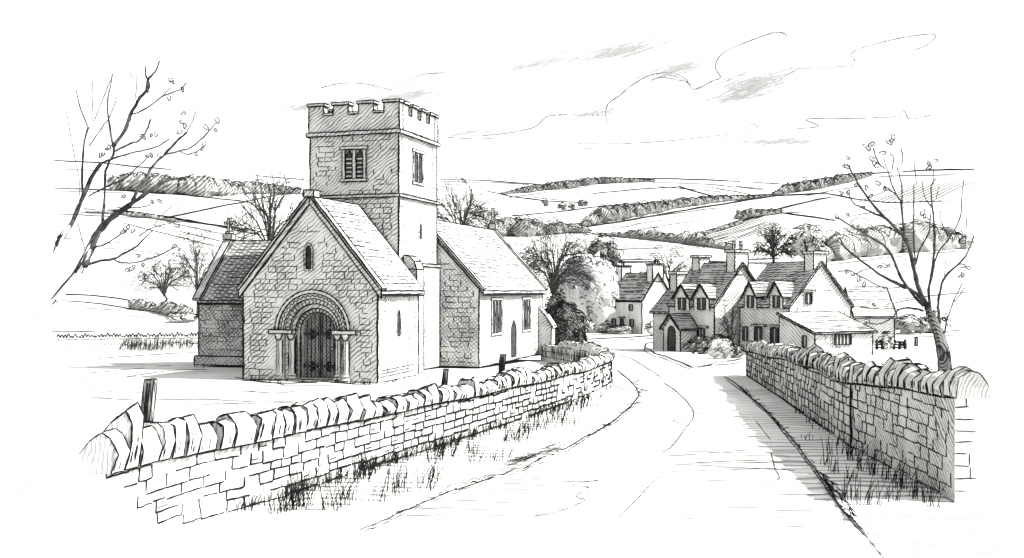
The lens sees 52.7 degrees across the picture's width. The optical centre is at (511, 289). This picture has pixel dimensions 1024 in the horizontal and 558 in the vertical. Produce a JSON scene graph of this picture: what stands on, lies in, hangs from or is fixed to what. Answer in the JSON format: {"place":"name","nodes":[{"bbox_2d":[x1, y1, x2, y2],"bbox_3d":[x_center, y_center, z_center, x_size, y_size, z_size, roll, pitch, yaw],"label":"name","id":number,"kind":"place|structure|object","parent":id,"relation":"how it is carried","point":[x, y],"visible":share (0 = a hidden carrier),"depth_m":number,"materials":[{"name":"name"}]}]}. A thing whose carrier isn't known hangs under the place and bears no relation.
{"place":"outdoors","nodes":[
{"label":"outdoors","id":0,"kind":"place"},
{"bbox_2d":[229,72,469,120],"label":"cloud","id":1,"kind":"structure","parent":0,"point":[412,95],"depth_m":796.91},
{"bbox_2d":[0,160,1023,534],"bbox_3d":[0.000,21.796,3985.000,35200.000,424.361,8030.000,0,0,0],"label":"ground","id":2,"kind":"structure","parent":0,"point":[58,412],"depth_m":343.82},
{"bbox_2d":[0,331,197,353],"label":"stone wall","id":3,"kind":"structure","parent":2,"relation":"on","point":[83,343],"depth_m":71.44,"materials":[{"name":"white stone"}]},
{"bbox_2d":[0,61,219,381],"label":"bare tree","id":4,"kind":"object","parent":2,"relation":"on","point":[16,346],"visible":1,"depth_m":23.82,"materials":[{"name":"white plant"}]},
{"bbox_2d":[85,210,180,222],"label":"hedgerow","id":5,"kind":"object","parent":2,"relation":"on","point":[151,216],"visible":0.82,"depth_m":745.45,"materials":[{"name":"grey plant"}]},
{"bbox_2d":[141,378,157,420],"bbox_3d":[-5.591,2.596,15.629,0.416,2.513,0.176,0,0,0],"label":"wooden post","id":6,"kind":"object","parent":2,"relation":"on","point":[149,394],"visible":0.27,"depth_m":15.56,"materials":[{"name":"grey wood"}]},
{"bbox_2d":[122,253,198,300],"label":"bare tree","id":7,"kind":"object","parent":2,"relation":"on","point":[163,287],"visible":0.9,"depth_m":228.16,"materials":[{"name":"grey plant"}]},
{"bbox_2d":[128,297,197,321],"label":"hedgerow","id":8,"kind":"object","parent":2,"relation":"on","point":[164,307],"visible":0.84,"depth_m":197.67,"materials":[{"name":"grey plant"}]},
{"bbox_2d":[166,311,197,322],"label":"bush","id":9,"kind":"object","parent":2,"relation":"on","point":[175,317],"visible":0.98,"depth_m":175.60,"materials":[{"name":"white plant"}]},
{"bbox_2d":[165,226,215,315],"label":"bare tree","id":10,"kind":"object","parent":2,"relation":"on","point":[196,259],"visible":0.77,"depth_m":188.91,"materials":[{"name":"grey plant"}]},
{"bbox_2d":[106,171,301,196],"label":"wood","id":11,"kind":"object","parent":2,"relation":"on","point":[205,185],"visible":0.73,"depth_m":1051.75,"materials":[{"name":"white plant"}]},
{"bbox_2d":[219,160,306,245],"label":"bare tree","id":12,"kind":"object","parent":2,"relation":"on","point":[270,226],"visible":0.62,"depth_m":71.79,"materials":[{"name":"grey plant"}]},
{"bbox_2d":[0,340,614,557],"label":"stone wall","id":13,"kind":"structure","parent":2,"relation":"on","point":[137,478],"depth_m":16.43,"materials":[{"name":"white stone"}]},
{"bbox_2d":[192,98,556,382],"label":"church","id":14,"kind":"structure","parent":2,"relation":"on","point":[363,264],"depth_m":44.01,"materials":[{"name":"stone"}]},
{"bbox_2d":[267,289,357,382],"bbox_3d":[-7.612,1.771,40.219,3.820,3.589,1.089,0,0,17],"label":"doorway","id":15,"kind":"structure","parent":14,"relation":"in","point":[317,331],"depth_m":40.31,"materials":[{"name":"stone"}]},
{"bbox_2d":[106,369,647,557],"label":"grass verge","id":16,"kind":"object","parent":2,"relation":"on","point":[257,531],"depth_m":17.31,"materials":[{"name":"white plant"}]},
{"bbox_2d":[441,369,448,384],"bbox_3d":[-1.670,2.870,24.627,0.330,1.982,0.162,0,0,0],"label":"wooden post","id":17,"kind":"object","parent":2,"relation":"on","point":[445,376],"visible":0.24,"depth_m":24.56,"materials":[{"name":"black wood"}]},
{"bbox_2d":[437,177,504,235],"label":"bare tree","id":18,"kind":"object","parent":2,"relation":"on","point":[478,213],"visible":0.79,"depth_m":85.63,"materials":[{"name":"grey plant"}]},
{"bbox_2d":[498,354,506,371],"bbox_3d":[-0.324,2.797,27.871,0.352,2.133,0.204,0,0,0],"label":"wooden post","id":19,"kind":"object","parent":2,"relation":"on","point":[502,361],"visible":0.28,"depth_m":27.79,"materials":[{"name":"black wood"}]},
{"bbox_2d":[485,215,592,236],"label":"hedgerow","id":20,"kind":"object","parent":2,"relation":"on","point":[511,226],"visible":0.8,"depth_m":657.55,"materials":[{"name":"grey plant"}]},
{"bbox_2d":[541,199,548,205],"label":"bush","id":21,"kind":"object","parent":2,"relation":"on","point":[545,202],"visible":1,"depth_m":1028.32,"materials":[{"name":"grey plant"}]},
{"bbox_2d":[509,217,607,300],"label":"bare tree","id":22,"kind":"object","parent":2,"relation":"on","point":[553,278],"visible":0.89,"depth_m":79.53,"materials":[{"name":"grey plant"}]},
{"bbox_2d":[557,202,566,209],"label":"bush","id":23,"kind":"object","parent":2,"relation":"on","point":[561,206],"visible":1,"depth_m":957.42,"materials":[{"name":"grey plant"}]},
{"bbox_2d":[543,291,589,344],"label":"bush","id":24,"kind":"object","parent":2,"relation":"on","point":[562,312],"visible":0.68,"depth_m":73.24,"materials":[{"name":"grey plant"}]},
{"bbox_2d":[568,203,574,208],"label":"bush","id":25,"kind":"object","parent":2,"relation":"on","point":[571,205],"visible":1,"depth_m":961.68,"materials":[{"name":"grey plant"}]},
{"bbox_2d":[500,176,655,193],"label":"wood","id":26,"kind":"object","parent":2,"relation":"on","point":[563,184],"visible":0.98,"depth_m":1332.41,"materials":[{"name":"grey plant"}]},
{"bbox_2d":[577,199,587,206],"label":"bush","id":27,"kind":"object","parent":2,"relation":"on","point":[582,202],"visible":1,"depth_m":981.70,"materials":[{"name":"grey plant"}]},
{"bbox_2d":[580,320,594,332],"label":"bush","id":28,"kind":"object","parent":2,"relation":"on","point":[591,326],"visible":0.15,"depth_m":152.41,"materials":[{"name":"white plant"}]},
{"bbox_2d":[558,236,620,337],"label":"leafy tree","id":29,"kind":"object","parent":2,"relation":"on","point":[596,309],"visible":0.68,"depth_m":94.25,"materials":[{"name":"white plant"}]},
{"bbox_2d":[593,320,613,332],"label":"bush","id":30,"kind":"object","parent":2,"relation":"on","point":[600,328],"visible":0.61,"depth_m":152.65,"materials":[{"name":"grey plant"}]},
{"bbox_2d":[588,234,623,266],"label":"leafy tree","id":31,"kind":"object","parent":2,"relation":"on","point":[609,250],"visible":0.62,"depth_m":170.94,"materials":[{"name":"grey plant"}]},
{"bbox_2d":[584,333,652,342],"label":"village lane","id":32,"kind":"structure","parent":2,"relation":"on","point":[611,339],"depth_m":116.63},
{"bbox_2d":[604,324,633,334],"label":"bush","id":33,"kind":"object","parent":2,"relation":"on","point":[624,329],"visible":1,"depth_m":148.97,"materials":[{"name":"grey plant"}]},
{"bbox_2d":[605,259,667,333],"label":"cottage","id":34,"kind":"structure","parent":2,"relation":"on","point":[641,294],"depth_m":151.90,"materials":[{"name":"stone"}]},
{"bbox_2d":[611,318,616,326],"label":"window","id":35,"kind":"structure","parent":34,"relation":"in","point":[614,320],"depth_m":156.29,"materials":[{"name":"glass"}]},
{"bbox_2d":[618,316,624,326],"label":"door","id":36,"kind":"structure","parent":34,"relation":"in","point":[622,319],"depth_m":154.39,"materials":[{"name":"wood"}]},
{"bbox_2d":[628,304,633,311],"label":"window","id":37,"kind":"structure","parent":34,"relation":"in","point":[630,306],"depth_m":152.30,"materials":[{"name":"glass"}]},
{"bbox_2d":[629,318,634,327],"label":"window","id":38,"kind":"structure","parent":34,"relation":"in","point":[631,321],"depth_m":152.11,"materials":[{"name":"glass"}]},
{"bbox_2d":[644,320,652,334],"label":"bush","id":39,"kind":"object","parent":2,"relation":"on","point":[649,328],"visible":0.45,"depth_m":136.84,"materials":[{"name":"white plant"}]},
{"bbox_2d":[599,227,731,249],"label":"hedgerow","id":40,"kind":"object","parent":2,"relation":"on","point":[698,239],"visible":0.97,"depth_m":580.54,"materials":[{"name":"grey plant"}]},
{"bbox_2d":[640,245,691,286],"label":"bare tree","id":41,"kind":"object","parent":2,"relation":"on","point":[675,268],"visible":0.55,"depth_m":174.82,"materials":[{"name":"grey plant"}]},
{"bbox_2d":[579,194,773,225],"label":"wood","id":42,"kind":"object","parent":2,"relation":"on","point":[606,214],"visible":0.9,"depth_m":868.21,"materials":[{"name":"grey plant"}]},
{"bbox_2d":[685,334,709,353],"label":"bush","id":43,"kind":"object","parent":2,"relation":"on","point":[698,344],"visible":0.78,"depth_m":65.55,"materials":[{"name":"grey plant"}]},
{"bbox_2d":[649,240,755,351],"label":"cottage","id":44,"kind":"structure","parent":2,"relation":"on","point":[700,295],"depth_m":70.98,"materials":[{"name":"stone"}]},
{"bbox_2d":[696,325,708,338],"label":"window","id":45,"kind":"structure","parent":44,"relation":"in","point":[703,329],"depth_m":70.57,"materials":[{"name":"glass"}]},
{"bbox_2d":[698,220,743,235],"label":"hedgerow","id":46,"kind":"object","parent":2,"relation":"on","point":[720,228],"visible":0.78,"depth_m":709.59,"materials":[{"name":"grey plant"}]},
{"bbox_2d":[717,303,746,344],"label":"bare tree","id":47,"kind":"object","parent":2,"relation":"on","point":[729,330],"visible":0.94,"depth_m":65.92,"materials":[{"name":"grey plant"}]},
{"bbox_2d":[734,206,782,219],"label":"hedgerow","id":48,"kind":"object","parent":2,"relation":"on","point":[747,213],"visible":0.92,"depth_m":872.71,"materials":[{"name":"grey plant"}]},
{"bbox_2d":[749,220,793,261],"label":"bare tree","id":49,"kind":"object","parent":2,"relation":"on","point":[771,240],"visible":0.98,"depth_m":438.53,"materials":[{"name":"grey plant"}]},
{"bbox_2d":[786,223,827,258],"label":"leafy tree","id":50,"kind":"object","parent":2,"relation":"on","point":[809,238],"visible":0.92,"depth_m":427.79,"materials":[{"name":"white plant"}]},
{"bbox_2d":[737,250,877,355],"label":"cottage","id":51,"kind":"structure","parent":2,"relation":"on","point":[807,302],"depth_m":66.73,"materials":[{"name":"stone"}]},
{"bbox_2d":[742,325,748,341],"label":"window","id":52,"kind":"structure","parent":51,"relation":"in","point":[746,331],"depth_m":69.30,"materials":[{"name":"glass"}]},
{"bbox_2d":[751,323,765,340],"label":"window","id":53,"kind":"structure","parent":51,"relation":"in","point":[758,328],"depth_m":68.13,"materials":[{"name":"glass"}]},
{"bbox_2d":[766,324,777,343],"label":"window","id":54,"kind":"structure","parent":51,"relation":"in","point":[773,328],"depth_m":66.93,"materials":[{"name":"glass"}]},
{"bbox_2d":[801,335,807,347],"bbox_3d":[17.918,3.129,63.278,0.106,0.777,0.526,0,0,-28],"label":"window","id":55,"kind":"structure","parent":51,"relation":"in","point":[804,338],"depth_m":63.30,"materials":[{"name":"glass"}]},
{"bbox_2d":[803,289,815,304],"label":"window","id":56,"kind":"structure","parent":51,"relation":"in","point":[808,293],"depth_m":66.42,"materials":[{"name":"glass"}]},
{"bbox_2d":[833,334,851,345],"bbox_3d":[20.349,3.060,63.597,1.589,0.756,0.110,0,0,-28],"label":"window","id":57,"kind":"structure","parent":51,"relation":"in","point":[838,340],"depth_m":63.64,"materials":[{"name":"glass"}]},
{"bbox_2d":[771,171,873,194],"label":"wood","id":58,"kind":"object","parent":2,"relation":"on","point":[813,184],"visible":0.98,"depth_m":1280.07,"materials":[{"name":"grey plant"}]},
{"bbox_2d":[744,339,990,503],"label":"stone wall","id":59,"kind":"structure","parent":2,"relation":"on","point":[927,420],"depth_m":20.14,"materials":[{"name":"white stone"}]},
{"bbox_2d":[844,286,897,344],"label":"barn","id":60,"kind":"structure","parent":2,"relation":"on","point":[867,296],"depth_m":91.63,"materials":[{"name":"stone"}]},
{"bbox_2d":[724,372,1023,557],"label":"grass verge","id":61,"kind":"object","parent":2,"relation":"on","point":[907,526],"depth_m":16.40,"materials":[{"name":"white plant"}]},
{"bbox_2d":[878,330,895,349],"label":"bush","id":62,"kind":"object","parent":2,"relation":"on","point":[887,345],"visible":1,"depth_m":76.58,"materials":[{"name":"white plant"}]},
{"bbox_2d":[875,339,906,349],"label":"field gate","id":63,"kind":"structure","parent":2,"relation":"on","point":[899,344],"depth_m":76.77,"materials":[{"name":"black wood"}]},
{"bbox_2d":[821,215,974,261],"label":"wood","id":64,"kind":"object","parent":2,"relation":"on","point":[857,243],"visible":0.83,"depth_m":463.56,"materials":[{"name":"white plant"}]},
{"bbox_2d":[835,133,973,369],"bbox_3d":[10.719,-0.322,29.042,4.334,7.603,3.879,0,0,0],"label":"bare tree","id":65,"kind":"object","parent":2,"relation":"on","point":[943,353],"visible":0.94,"depth_m":29.13,"materials":[{"name":"grey plant"}]},
{"bbox_2d":[895,314,929,334],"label":"bush","id":66,"kind":"object","parent":2,"relation":"on","point":[905,324],"visible":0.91,"depth_m":148.80,"materials":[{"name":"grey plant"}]},
{"bbox_2d":[914,337,917,345],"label":"fence post","id":67,"kind":"object","parent":2,"relation":"on","point":[915,341],"visible":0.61,"depth_m":85.58,"materials":[{"name":"grey wood"}]},
{"bbox_2d":[919,310,950,331],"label":"bush","id":68,"kind":"object","parent":2,"relation":"on","point":[942,324],"visible":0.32,"depth_m":152.93,"materials":[{"name":"white plant"}]},
{"bbox_2d":[0,0,1023,182],"label":"sky","id":69,"kind":"structure","parent":0,"point":[234,58],"materials":[{"name":"white"}]},
{"bbox_2d":[194,363,946,515],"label":"grass","id":70,"kind":"structure","parent":0,"point":[298,491],"depth_m":18.98,"materials":[{"name":"plant"}]},
{"bbox_2d":[305,340,882,557],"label":"road","id":71,"kind":"structure","parent":0,"point":[680,462],"depth_m":17.43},
{"bbox_2d":[479,27,786,135],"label":"cloud","id":72,"kind":"structure","parent":0,"point":[673,69],"depth_m":741.37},
{"bbox_2d":[439,123,855,148],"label":"cloud","id":73,"kind":"structure","parent":0,"point":[783,141],"depth_m":896.49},
{"bbox_2d":[643,342,745,369],"bbox_3d":[13.367,4.340,74.785,7.624,1.606,58.122,0,0,8],"label":"village green","id":74,"kind":"object","parent":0,"point":[692,360],"visible":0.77,"depth_m":58.42,"materials":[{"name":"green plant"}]},
{"bbox_2d":[682,341,690,351],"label":"bush","id":75,"kind":"object","parent":74,"relation":"on","point":[685,346],"visible":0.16,"depth_m":69.36,"materials":[{"name":"grey plant"}]},
{"bbox_2d":[703,334,737,358],"bbox_3d":[11.694,3.218,57.973,1.924,1.522,1.612,0,0,0],"label":"bush","id":76,"kind":"object","parent":74,"relation":"on","point":[721,347],"visible":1,"depth_m":57.61,"materials":[{"name":"white plant"}]},
{"bbox_2d":[731,344,744,357],"bbox_3d":[12.793,3.526,59.179,1.189,0.835,1.033,0,0,0],"label":"bush","id":77,"kind":"object","parent":74,"relation":"on","point":[740,351],"visible":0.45,"depth_m":58.86,"materials":[{"name":"grey plant"}]},
{"bbox_2d":[677,59,834,109],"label":"cloud","id":78,"kind":"structure","parent":0,"point":[757,84],"depth_m":775.42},
{"bbox_2d":[790,33,935,69],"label":"cloud","id":79,"kind":"structure","parent":0,"point":[873,44],"depth_m":792.05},
{"bbox_2d":[796,111,933,128],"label":"cloud","id":80,"kind":"structure","parent":0,"point":[857,118],"depth_m":848.02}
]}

